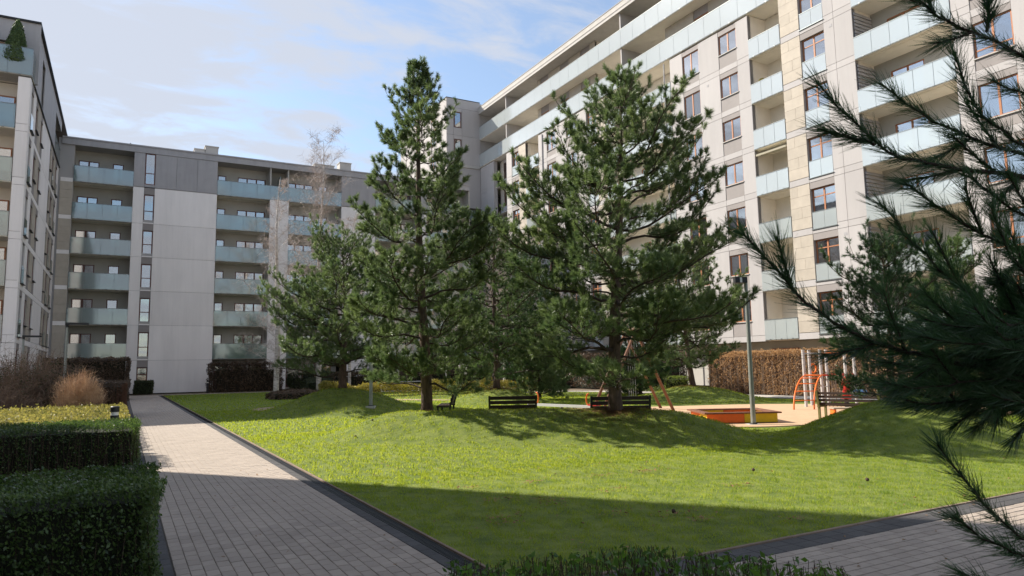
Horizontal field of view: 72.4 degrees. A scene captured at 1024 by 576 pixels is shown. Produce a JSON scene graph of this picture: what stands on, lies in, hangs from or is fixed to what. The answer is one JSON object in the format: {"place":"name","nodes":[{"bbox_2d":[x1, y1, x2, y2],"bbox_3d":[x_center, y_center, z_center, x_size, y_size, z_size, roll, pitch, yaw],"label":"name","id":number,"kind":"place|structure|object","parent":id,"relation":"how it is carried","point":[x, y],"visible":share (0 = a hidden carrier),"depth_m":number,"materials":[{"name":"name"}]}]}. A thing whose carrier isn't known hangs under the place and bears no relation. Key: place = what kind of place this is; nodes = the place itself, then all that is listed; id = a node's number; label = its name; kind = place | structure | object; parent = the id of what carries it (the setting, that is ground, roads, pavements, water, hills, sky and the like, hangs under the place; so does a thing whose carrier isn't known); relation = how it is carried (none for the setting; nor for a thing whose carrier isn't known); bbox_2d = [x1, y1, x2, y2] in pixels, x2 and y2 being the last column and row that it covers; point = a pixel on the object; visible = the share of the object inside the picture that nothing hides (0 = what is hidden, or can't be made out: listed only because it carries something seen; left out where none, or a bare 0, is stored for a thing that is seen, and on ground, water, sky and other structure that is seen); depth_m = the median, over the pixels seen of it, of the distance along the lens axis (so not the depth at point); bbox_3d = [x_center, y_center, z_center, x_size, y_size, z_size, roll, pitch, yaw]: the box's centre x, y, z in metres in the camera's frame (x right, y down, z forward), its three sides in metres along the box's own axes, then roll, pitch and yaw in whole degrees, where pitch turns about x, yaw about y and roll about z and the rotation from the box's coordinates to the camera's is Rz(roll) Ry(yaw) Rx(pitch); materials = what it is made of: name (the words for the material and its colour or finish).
{"place":"outdoors","nodes":[
{"label":"outdoors","id":0,"kind":"place"},
{"bbox_2d":[0,15,67,384],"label":"apartment building","id":1,"kind":"structure","parent":0,"point":[32,127],"depth_m":43.19,"materials":[{"name":"grey concrete"}]},
{"bbox_2d":[0,247,5,281],"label":"window","id":2,"kind":"structure","parent":1,"relation":"in","point":[4,248],"depth_m":41.72,"materials":[{"name":"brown wood"}]},
{"bbox_2d":[0,147,12,177],"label":"window","id":3,"kind":"structure","parent":1,"relation":"in","point":[11,149],"depth_m":42.41,"materials":[{"name":"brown wood"}]},
{"bbox_2d":[0,95,15,124],"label":"window","id":4,"kind":"structure","parent":1,"relation":"in","point":[0,95],"depth_m":42.76,"materials":[{"name":"brown glass"}]},
{"bbox_2d":[2,19,30,70],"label":"potted topiary","id":5,"kind":"object","parent":1,"relation":"on","point":[16,36],"visible":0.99,"depth_m":41.78,"materials":[{"name":"green plant"}]},
{"bbox_2d":[140,391,272,395],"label":"path","id":6,"kind":"structure","parent":0,"point":[203,393],"depth_m":56.49,"materials":[{"name":"grey concrete"}]},
{"bbox_2d":[0,0,620,175],"label":"sky","id":7,"kind":"structure","parent":0,"point":[242,78],"materials":[{"name":"blue"}]},
{"bbox_2d":[120,395,502,575],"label":"path","id":8,"kind":"structure","parent":0,"point":[310,525],"depth_m":8.13,"materials":[{"name":"grey stone"}]},
{"bbox_2d":[442,558,461,575],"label":"shrub","id":9,"kind":"object","parent":8,"relation":"on","point":[451,563],"visible":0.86,"depth_m":2.90,"materials":[{"name":"green plant"}]},
{"bbox_2d":[450,543,850,575],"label":"shrub","id":10,"kind":"object","parent":8,"relation":"on","point":[650,566],"visible":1,"depth_m":2.73,"materials":[{"name":"green plant"}]},
{"bbox_2d":[38,384,815,474],"bbox_3d":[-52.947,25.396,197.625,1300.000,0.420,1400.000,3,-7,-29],"label":"ground","id":11,"kind":"structure","parent":0,"point":[583,389],"depth_m":59.10,"materials":[{"name":"grey concrete"}]},
{"bbox_2d":[0,466,113,488],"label":"planting bed","id":12,"kind":"object","parent":11,"relation":"on","point":[6,475],"depth_m":12.28,"materials":[{"name":"soil"}]},
{"bbox_2d":[0,379,51,408],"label":"shrub","id":13,"kind":"object","parent":12,"relation":"on","point":[10,401],"visible":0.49,"depth_m":23.15,"materials":[{"name":"brown plant"}]},
{"bbox_2d":[22,335,41,365],"bbox_3d":[-27.414,4.727,39.679,1.020,4.060,0.340,3,-8,-35],"label":"street lamp","id":14,"kind":"object","parent":12,"relation":"on","point":[30,336],"visible":0.41,"depth_m":39.67,"materials":[{"name":"metal"}]},
{"bbox_2d":[0,341,101,407],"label":"shrub","id":15,"kind":"object","parent":12,"relation":"on","point":[21,375],"visible":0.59,"depth_m":24.95,"materials":[{"name":"brown plant"}]},
{"bbox_2d":[0,402,129,429],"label":"ground cover","id":16,"kind":"object","parent":12,"relation":"on","point":[48,414],"visible":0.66,"depth_m":18.33,"materials":[{"name":"yellow plant"}]},
{"bbox_2d":[0,416,141,474],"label":"hedge","id":17,"kind":"object","parent":12,"relation":"on","point":[52,445],"visible":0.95,"depth_m":12.84,"materials":[{"name":"green plant"}]},
{"bbox_2d":[63,322,88,376],"bbox_3d":[-20.453,3.726,32.627,1.020,4.210,0.340,3,-8,-35],"label":"street lamp","id":18,"kind":"object","parent":12,"relation":"on","point":[67,324],"visible":0.46,"depth_m":32.56,"materials":[{"name":"metal"}]},
{"bbox_2d":[50,365,111,407],"bbox_3d":[-14.550,3.598,23.476,1.857,2.076,1.764,-2,-7,13],"label":"shrub","id":19,"kind":"object","parent":12,"relation":"on","point":[76,393],"visible":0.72,"depth_m":23.21,"materials":[{"name":"plant"}]},
{"bbox_2d":[0,461,167,575],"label":"hedge","id":20,"kind":"object","parent":12,"relation":"on","point":[92,525],"visible":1,"depth_m":4.91,"materials":[{"name":"green plant"}]},
{"bbox_2d":[42,379,130,415],"bbox_3d":[-17.126,4.461,28.201,3.043,1.626,3.805,3,-7,-29],"label":"hedge","id":21,"kind":"object","parent":12,"relation":"on","point":[119,392],"visible":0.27,"depth_m":27.28,"materials":[{"name":"brown plant"}]},
{"bbox_2d":[43,356,131,400],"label":"hedge","id":22,"kind":"object","parent":12,"relation":"on","point":[106,368],"visible":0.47,"depth_m":44.85,"materials":[{"name":"brown plant"}]},
{"bbox_2d":[110,406,119,419],"bbox_3d":[-8.838,3.140,15.528,0.184,1.020,0.184,3,-7,-29],"label":"bollard light","id":23,"kind":"object","parent":12,"relation":"on","point":[114,410],"visible":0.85,"depth_m":15.51,"materials":[{"name":"black metal"}]},
{"bbox_2d":[132,379,154,394],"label":"shrub","id":24,"kind":"object","parent":11,"relation":"on","point":[142,387],"visible":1,"depth_m":59.19,"materials":[{"name":"green plant"}]},
{"bbox_2d":[205,358,284,392],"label":"hedge","id":25,"kind":"object","parent":11,"relation":"on","point":[244,379],"visible":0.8,"depth_m":61.59,"materials":[{"name":"brown plant"}]},
{"bbox_2d":[48,135,470,393],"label":"apartment building","id":26,"kind":"structure","parent":11,"relation":"on","point":[158,239],"depth_m":64.14,"materials":[{"name":"concrete"}]},
{"bbox_2d":[68,334,90,357],"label":"window","id":27,"kind":"structure","parent":26,"relation":"in","point":[72,339],"depth_m":60.91,"materials":[{"name":"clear glass"}]},
{"bbox_2d":[70,299,92,321],"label":"window","id":28,"kind":"structure","parent":26,"relation":"in","point":[89,302],"depth_m":61.68,"materials":[{"name":"clear glass"}]},
{"bbox_2d":[72,264,93,286],"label":"window","id":29,"kind":"structure","parent":26,"relation":"in","point":[73,264],"depth_m":61.68,"materials":[{"name":"glass"}]},
{"bbox_2d":[74,230,95,251],"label":"window","id":30,"kind":"structure","parent":26,"relation":"in","point":[77,246],"depth_m":62.06,"materials":[{"name":"glass"}]},
{"bbox_2d":[76,196,97,217],"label":"window","id":31,"kind":"structure","parent":26,"relation":"in","point":[77,196],"depth_m":62.37,"materials":[{"name":"glass"}]},
{"bbox_2d":[78,160,98,180],"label":"window","id":32,"kind":"structure","parent":26,"relation":"in","point":[81,171],"depth_m":62.69,"materials":[{"name":"glass"}]},
{"bbox_2d":[104,334,115,356],"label":"window","id":33,"kind":"structure","parent":26,"relation":"in","point":[107,336],"depth_m":62.15,"materials":[{"name":"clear glass"}]},
{"bbox_2d":[109,232,120,253],"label":"window","id":34,"kind":"structure","parent":26,"relation":"in","point":[117,242],"depth_m":63.33,"materials":[{"name":"clear glass"}]},
{"bbox_2d":[111,199,121,219],"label":"window","id":35,"kind":"structure","parent":26,"relation":"in","point":[113,201],"depth_m":63.55,"materials":[{"name":"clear glass"}]},
{"bbox_2d":[143,195,153,219],"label":"window","id":36,"kind":"structure","parent":26,"relation":"in","point":[152,196],"depth_m":63.46,"materials":[{"name":"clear glass"}]},
{"bbox_2d":[145,154,155,184],"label":"window","id":37,"kind":"structure","parent":26,"relation":"in","point":[154,156],"depth_m":63.83,"materials":[{"name":"clear glass"}]},
{"bbox_2d":[213,302,221,323],"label":"window","id":38,"kind":"structure","parent":26,"relation":"in","point":[215,304],"depth_m":66.75,"materials":[{"name":"clear glass"}]},
{"bbox_2d":[215,239,223,258],"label":"window","id":39,"kind":"structure","parent":26,"relation":"in","point":[217,241],"depth_m":67.45,"materials":[{"name":"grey glass"}]},
{"bbox_2d":[233,335,261,356],"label":"window","id":40,"kind":"structure","parent":26,"relation":"in","point":[236,335],"depth_m":67.52,"materials":[{"name":"grey glass"}]},
{"bbox_2d":[234,303,262,323],"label":"window","id":41,"kind":"structure","parent":26,"relation":"in","point":[234,303],"depth_m":67.88,"materials":[{"name":"grey glass"}]},
{"bbox_2d":[235,272,263,292],"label":"window","id":42,"kind":"structure","parent":26,"relation":"in","point":[256,278],"depth_m":68.82,"materials":[{"name":"grey glass"}]},
{"bbox_2d":[236,241,263,260],"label":"window","id":43,"kind":"structure","parent":26,"relation":"in","point":[238,243],"depth_m":68.50,"materials":[{"name":"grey glass"}]},
{"bbox_2d":[236,210,264,229],"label":"window","id":44,"kind":"structure","parent":26,"relation":"in","point":[237,210],"depth_m":69.03,"materials":[{"name":"grey glass"}]},
{"bbox_2d":[237,178,265,196],"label":"window","id":45,"kind":"structure","parent":26,"relation":"in","point":[242,190],"depth_m":69.22,"materials":[{"name":"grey glass"}]},
{"bbox_2d":[288,244,311,262],"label":"window","id":46,"kind":"structure","parent":26,"relation":"in","point":[290,258],"depth_m":70.84,"materials":[{"name":"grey glass"}]},
{"bbox_2d":[288,215,311,232],"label":"window","id":47,"kind":"structure","parent":26,"relation":"in","point":[292,217],"depth_m":71.21,"materials":[{"name":"grey glass"}]},
{"bbox_2d":[289,183,312,201],"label":"window","id":48,"kind":"structure","parent":26,"relation":"in","point":[291,193],"depth_m":71.92,"materials":[{"name":"grey glass"}]},
{"bbox_2d":[265,124,358,389],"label":"birch tree","id":49,"kind":"object","parent":11,"relation":"on","point":[321,213],"visible":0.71,"depth_m":53.19,"materials":[{"name":"grey plant"}]},
{"bbox_2d":[285,369,404,389],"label":"hedge","id":50,"kind":"object","parent":11,"relation":"on","point":[296,383],"visible":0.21,"depth_m":64.03,"materials":[{"name":"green plant"}]},
{"bbox_2d":[380,231,415,391],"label":"birch tree","id":51,"kind":"object","parent":11,"relation":"on","point":[405,290],"visible":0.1,"depth_m":54.05,"materials":[{"name":"grey plant"}]},
{"bbox_2d":[317,377,528,395],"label":"shrub bed","id":52,"kind":"object","parent":11,"relation":"on","point":[396,387],"visible":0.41,"depth_m":46.18,"materials":[{"name":"green plant"}]},
{"bbox_2d":[401,96,504,376],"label":"apartment tower","id":53,"kind":"structure","parent":11,"relation":"on","point":[467,121],"depth_m":90.15,"materials":[{"name":"grey"}]},
{"bbox_2d":[480,228,522,318],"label":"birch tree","id":54,"kind":"object","parent":11,"relation":"on","point":[497,282],"visible":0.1,"depth_m":53.07,"materials":[{"name":"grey plant"}]},
{"bbox_2d":[500,351,687,388],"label":"hedge","id":55,"kind":"object","parent":11,"relation":"on","point":[577,382],"visible":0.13,"depth_m":54.46,"materials":[{"name":"brown plant"}]},
{"bbox_2d":[628,375,688,391],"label":"hedge","id":56,"kind":"object","parent":11,"relation":"on","point":[673,382],"visible":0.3,"depth_m":43.78,"materials":[{"name":"green plant"}]},
{"bbox_2d":[478,0,1023,385],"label":"apartment building","id":57,"kind":"structure","parent":11,"relation":"on","point":[732,52],"depth_m":49.20,"materials":[{"name":"white paint"}]},
{"bbox_2d":[683,49,698,77],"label":"window","id":58,"kind":"structure","parent":57,"relation":"in","point":[690,61],"depth_m":57.10,"materials":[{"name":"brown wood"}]},
{"bbox_2d":[685,91,700,119],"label":"window","id":59,"kind":"structure","parent":57,"relation":"in","point":[692,102],"depth_m":56.72,"materials":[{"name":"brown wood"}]},
{"bbox_2d":[687,132,702,160],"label":"window","id":60,"kind":"structure","parent":57,"relation":"in","point":[700,142],"depth_m":56.09,"materials":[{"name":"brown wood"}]},
{"bbox_2d":[691,217,706,241],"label":"window","id":61,"kind":"structure","parent":57,"relation":"in","point":[696,233],"depth_m":55.59,"materials":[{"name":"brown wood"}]},
{"bbox_2d":[719,29,735,54],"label":"window","id":62,"kind":"structure","parent":57,"relation":"in","point":[727,41],"depth_m":53.62,"materials":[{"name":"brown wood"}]},
{"bbox_2d":[721,72,738,97],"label":"window","id":63,"kind":"structure","parent":57,"relation":"in","point":[729,85],"depth_m":53.25,"materials":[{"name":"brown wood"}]},
{"bbox_2d":[723,116,740,141],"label":"window","id":64,"kind":"structure","parent":57,"relation":"in","point":[732,128],"depth_m":52.83,"materials":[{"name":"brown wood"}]},
{"bbox_2d":[726,161,743,185],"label":"window","id":65,"kind":"structure","parent":57,"relation":"in","point":[734,173],"depth_m":52.45,"materials":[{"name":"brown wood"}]},
{"bbox_2d":[728,207,746,229],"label":"window","id":66,"kind":"structure","parent":57,"relation":"in","point":[740,213],"depth_m":52.01,"materials":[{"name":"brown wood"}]},
{"bbox_2d":[730,253,748,275],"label":"window","id":67,"kind":"structure","parent":57,"relation":"in","point":[741,262],"depth_m":51.70,"materials":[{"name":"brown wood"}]},
{"bbox_2d":[735,301,751,321],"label":"window","id":68,"kind":"structure","parent":57,"relation":"in","point":[743,314],"depth_m":51.13,"materials":[{"name":"brown wood"}]},
{"bbox_2d":[800,0,822,16],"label":"window","id":69,"kind":"structure","parent":57,"relation":"in","point":[805,5],"depth_m":47.49,"materials":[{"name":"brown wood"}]},
{"bbox_2d":[802,31,825,61],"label":"window","id":70,"kind":"structure","parent":57,"relation":"in","point":[814,46],"depth_m":46.90,"materials":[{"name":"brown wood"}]},
{"bbox_2d":[806,82,829,116],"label":"window","id":71,"kind":"structure","parent":57,"relation":"in","point":[811,104],"depth_m":46.74,"materials":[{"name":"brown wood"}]},
{"bbox_2d":[809,134,833,170],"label":"window","id":72,"kind":"structure","parent":57,"relation":"in","point":[817,151],"depth_m":46.21,"materials":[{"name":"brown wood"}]},
{"bbox_2d":[812,184,835,227],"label":"window","id":73,"kind":"structure","parent":57,"relation":"in","point":[824,191],"depth_m":45.72,"materials":[{"name":"brown wood"}]},
{"bbox_2d":[816,237,838,280],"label":"window","id":74,"kind":"structure","parent":57,"relation":"in","point":[828,247],"depth_m":45.37,"materials":[{"name":"brown wood"}]},
{"bbox_2d":[819,290,844,333],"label":"window","id":75,"kind":"structure","parent":57,"relation":"in","point":[840,311],"depth_m":44.87,"materials":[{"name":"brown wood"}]},
{"bbox_2d":[891,59,923,76],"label":"window","id":76,"kind":"structure","parent":57,"relation":"in","point":[921,62],"depth_m":42.96,"materials":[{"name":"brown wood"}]},
{"bbox_2d":[972,10,1014,57],"bbox_3d":[25.481,-13.383,36.996,0.073,1.950,1.910,3,-7,-29],"label":"window","id":77,"kind":"structure","parent":57,"relation":"in","point":[976,55],"depth_m":36.98,"materials":[{"name":"brown wood"}]},
{"bbox_2d":[979,73,1020,116],"bbox_3d":[25.543,-9.958,36.607,0.073,1.950,1.910,3,-7,-29],"label":"window","id":78,"kind":"structure","parent":57,"relation":"in","point":[999,98],"depth_m":36.55,"materials":[{"name":"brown wood"}]},
{"bbox_2d":[985,139,1023,183],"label":"window","id":79,"kind":"structure","parent":57,"relation":"in","point":[1005,154],"depth_m":36.73,"materials":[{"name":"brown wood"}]},
{"bbox_2d":[992,206,1023,247],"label":"window","id":80,"kind":"structure","parent":57,"relation":"in","point":[1012,219],"depth_m":35.80,"materials":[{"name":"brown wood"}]},
{"bbox_2d":[707,344,981,397],"bbox_3d":[18.176,3.776,32.033,2.565,2.700,23.305,3,-7,-29],"label":"hedge","id":81,"kind":"object","parent":11,"relation":"on","point":[777,374],"visible":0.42,"depth_m":37.62,"materials":[{"name":"brown plant"}]},
{"bbox_2d":[163,385,1023,575],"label":"lawn","id":82,"kind":"structure","parent":0,"point":[543,423],"depth_m":11.85,"materials":[{"name":"plant"}]},
{"bbox_2d":[232,178,319,390],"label":"birch tree","id":83,"kind":"object","parent":82,"relation":"on","point":[277,349],"visible":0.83,"depth_m":48.58,"materials":[{"name":"grey plant"}]},
{"bbox_2d":[265,387,319,399],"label":"shrub","id":84,"kind":"object","parent":82,"relation":"on","point":[291,393],"visible":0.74,"depth_m":42.89,"materials":[{"name":"green plant"}]},
{"bbox_2d":[300,377,336,389],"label":"shrub","id":85,"kind":"object","parent":82,"relation":"on","point":[309,383],"visible":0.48,"depth_m":52.39,"materials":[{"name":"green plant"}]},
{"bbox_2d":[257,213,413,388],"bbox_3d":[-7.212,0.580,29.620,6.727,7.485,6.465,3,-7,-29],"label":"pine tree","id":86,"kind":"object","parent":82,"relation":"on","point":[323,351],"visible":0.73,"depth_m":28.51,"materials":[{"name":"green plant"}]},
{"bbox_2d":[315,213,362,384],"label":"birch tree","id":87,"kind":"object","parent":82,"relation":"on","point":[349,365],"visible":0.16,"depth_m":54.35,"materials":[{"name":"brown plant"}]},
{"bbox_2d":[366,314,375,408],"bbox_3d":[-5.545,2.545,27.147,0.490,4.200,0.340,-1,-6,0],"label":"street lamp","id":88,"kind":"object","parent":82,"relation":"on","point":[371,405],"visible":0.54,"depth_m":26.95,"materials":[{"name":"metal"}]},
{"bbox_2d":[329,369,489,391],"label":"hedge","id":89,"kind":"object","parent":82,"relation":"on","point":[357,380],"visible":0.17,"depth_m":55.30,"materials":[{"name":"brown plant"}]},
{"bbox_2d":[343,55,505,410],"bbox_3d":[-2.480,-1.627,20.045,4.603,10.838,5.368,0,-7,-7],"label":"pine tree","id":90,"kind":"object","parent":82,"relation":"on","point":[388,291],"visible":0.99,"depth_m":19.19,"materials":[{"name":"green plant"}]},
{"bbox_2d":[437,394,455,410],"bbox_3d":[-2.232,4.083,24.218,0.600,0.890,1.500,-1,-6,0],"label":"park bench","id":91,"kind":"object","parent":82,"relation":"on","point":[449,404],"visible":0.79,"depth_m":23.50,"materials":[{"name":"black metal"}]},
{"bbox_2d":[428,203,567,388],"bbox_3d":[-0.981,0.389,35.687,6.888,9.613,6.882,-7,-9,41],"label":"pine tree","id":92,"kind":"object","parent":82,"relation":"on","point":[495,358],"visible":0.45,"depth_m":34.73,"materials":[{"name":"green plant"}]},
{"bbox_2d":[488,395,536,409],"bbox_3d":[0.027,3.703,21.225,1.460,0.890,0.600,-1,-6,0],"label":"park bench","id":93,"kind":"object","parent":82,"relation":"on","point":[501,407],"visible":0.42,"depth_m":21.05,"materials":[{"name":"black wood"}]},
{"bbox_2d":[484,236,574,395],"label":"pine tree","id":94,"kind":"object","parent":82,"relation":"on","point":[538,296],"visible":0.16,"depth_m":41.94,"materials":[{"name":"green plant"}]},
{"bbox_2d":[507,317,570,398],"bbox_3d":[1.375,3.660,36.498,3.431,4.443,3.776,-3,-7,19],"label":"pine tree","id":95,"kind":"object","parent":82,"relation":"on","point":[536,381],"visible":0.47,"depth_m":35.86,"materials":[{"name":"green plant"}]},
{"bbox_2d":[517,407,693,444],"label":"needle litter","id":96,"kind":"object","parent":82,"relation":"on","point":[613,413],"visible":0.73,"depth_m":16.62,"materials":[{"name":"brown plant"}]},
{"bbox_2d":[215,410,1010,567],"bbox_3d":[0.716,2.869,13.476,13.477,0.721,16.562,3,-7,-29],"label":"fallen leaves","id":97,"kind":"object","parent":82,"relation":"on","point":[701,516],"visible":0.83,"depth_m":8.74,"materials":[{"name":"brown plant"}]},
{"bbox_2d":[590,395,650,408],"bbox_3d":[3.054,3.489,19.823,1.700,0.890,0.600,-1,-6,0],"label":"park bench","id":98,"kind":"object","parent":82,"relation":"on","point":[592,398],"visible":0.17,"depth_m":19.64,"materials":[{"name":"black wood"}]},
{"bbox_2d":[487,59,762,410],"bbox_3d":[2.681,-1.414,17.419,6.199,9.047,6.307,3,-7,-29],"label":"pine tree","id":99,"kind":"object","parent":82,"relation":"on","point":[680,317],"visible":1,"depth_m":16.59,"materials":[{"name":"green plant"}]},
{"bbox_2d":[596,308,680,394],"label":"pine tree","id":100,"kind":"object","parent":82,"relation":"on","point":[638,345],"visible":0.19,"depth_m":40.34,"materials":[{"name":"green plant"}]},
{"bbox_2d":[626,230,748,384],"bbox_3d":[8.351,1.048,34.774,6.424,7.811,6.512,-3,-7,13],"label":"pine tree","id":101,"kind":"object","parent":82,"relation":"on","point":[711,342],"visible":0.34,"depth_m":33.60,"materials":[{"name":"green plant"}]},
{"bbox_2d":[815,391,880,418],"bbox_3d":[9.561,3.359,19.705,0.600,0.890,1.750,5,-9,-42],"label":"park bench","id":102,"kind":"object","parent":82,"relation":"on","point":[822,404],"visible":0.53,"depth_m":19.84,"materials":[{"name":"wood"}]},
{"bbox_2d":[811,210,965,399],"bbox_3d":[8.849,0.623,16.633,3.418,4.758,3.492,3,-7,-29],"label":"pine tree","id":103,"kind":"object","parent":82,"relation":"on","point":[860,282],"visible":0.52,"depth_m":16.38,"materials":[{"name":"green plant"}]},
{"bbox_2d":[903,229,1014,396],"bbox_3d":[11.465,1.019,17.795,2.818,5.206,3.148,3,-7,-29],"label":"pine tree","id":104,"kind":"object","parent":82,"relation":"on","point":[956,243],"visible":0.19,"depth_m":17.75,"materials":[{"name":"green plant"}]},
{"bbox_2d":[175,385,1023,566],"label":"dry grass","id":105,"kind":"structure","parent":0,"point":[716,420],"depth_m":14.95,"materials":[{"name":"green plant"}]},
{"bbox_2d":[534,391,876,399],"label":"perimeter path","id":106,"kind":"structure","parent":0,"point":[776,396],"depth_m":34.46,"materials":[{"name":"concrete"}]},
{"bbox_2d":[569,404,985,427],"bbox_3d":[8.619,4.237,23.687,16.352,0.030,9.957,0,-7,-5],"label":"playground surface","id":107,"kind":"object","parent":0,"point":[799,415],"visible":0.16,"depth_m":24.08,"materials":[{"name":"sand"}]},
{"bbox_2d":[527,392,601,407],"bbox_3d":[1.582,3.776,22.304,0.307,0.889,3.225,4,-8,-40],"label":"seesaw","id":108,"kind":"object","parent":107,"relation":"on","point":[565,405],"visible":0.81,"depth_m":22.18,"materials":[{"name":"grey paint"}]},
{"bbox_2d":[595,328,674,410],"bbox_3d":[4.293,3.002,25.094,1.841,3.110,5.508,-7,-9,44],"label":"swing set","id":109,"kind":"object","parent":107,"relation":"on","point":[629,345],"visible":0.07,"depth_m":25.02,"materials":[{"name":"brown wood"}]},
{"bbox_2d":[687,408,781,422],"bbox_3d":[6.493,3.767,20.597,2.180,0.330,1.930,-1,-6,-1],"label":"sandbox","id":110,"kind":"object","parent":107,"relation":"on","point":[733,415],"visible":0.68,"depth_m":19.73,"materials":[{"name":"yellow paint"}]},
{"bbox_2d":[733,277,761,424],"bbox_3d":[6.556,1.771,19.521,0.490,4.170,0.340,-1,-6,0],"label":"street lamp","id":111,"kind":"object","parent":107,"relation":"on","point":[736,280],"visible":0.81,"depth_m":19.46,"materials":[{"name":"metal"}]},
{"bbox_2d":[793,349,857,409],"bbox_3d":[11.678,3.388,26.223,1.498,2.173,3.968,-6,-8,37],"label":"climbing frame","id":112,"kind":"object","parent":107,"relation":"on","point":[810,383],"visible":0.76,"depth_m":26.49,"materials":[{"name":"grey paint"}]},
{"bbox_2d":[592,491,1023,575],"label":"cross path","id":113,"kind":"structure","parent":0,"point":[872,547],"depth_m":6.40,"materials":[{"name":"stone"}]},
{"bbox_2d":[718,0,1023,575],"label":"pine tree","id":114,"kind":"object","parent":113,"relation":"on","point":[986,333],"visible":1,"depth_m":2.50,"materials":[{"name":"green plant"}]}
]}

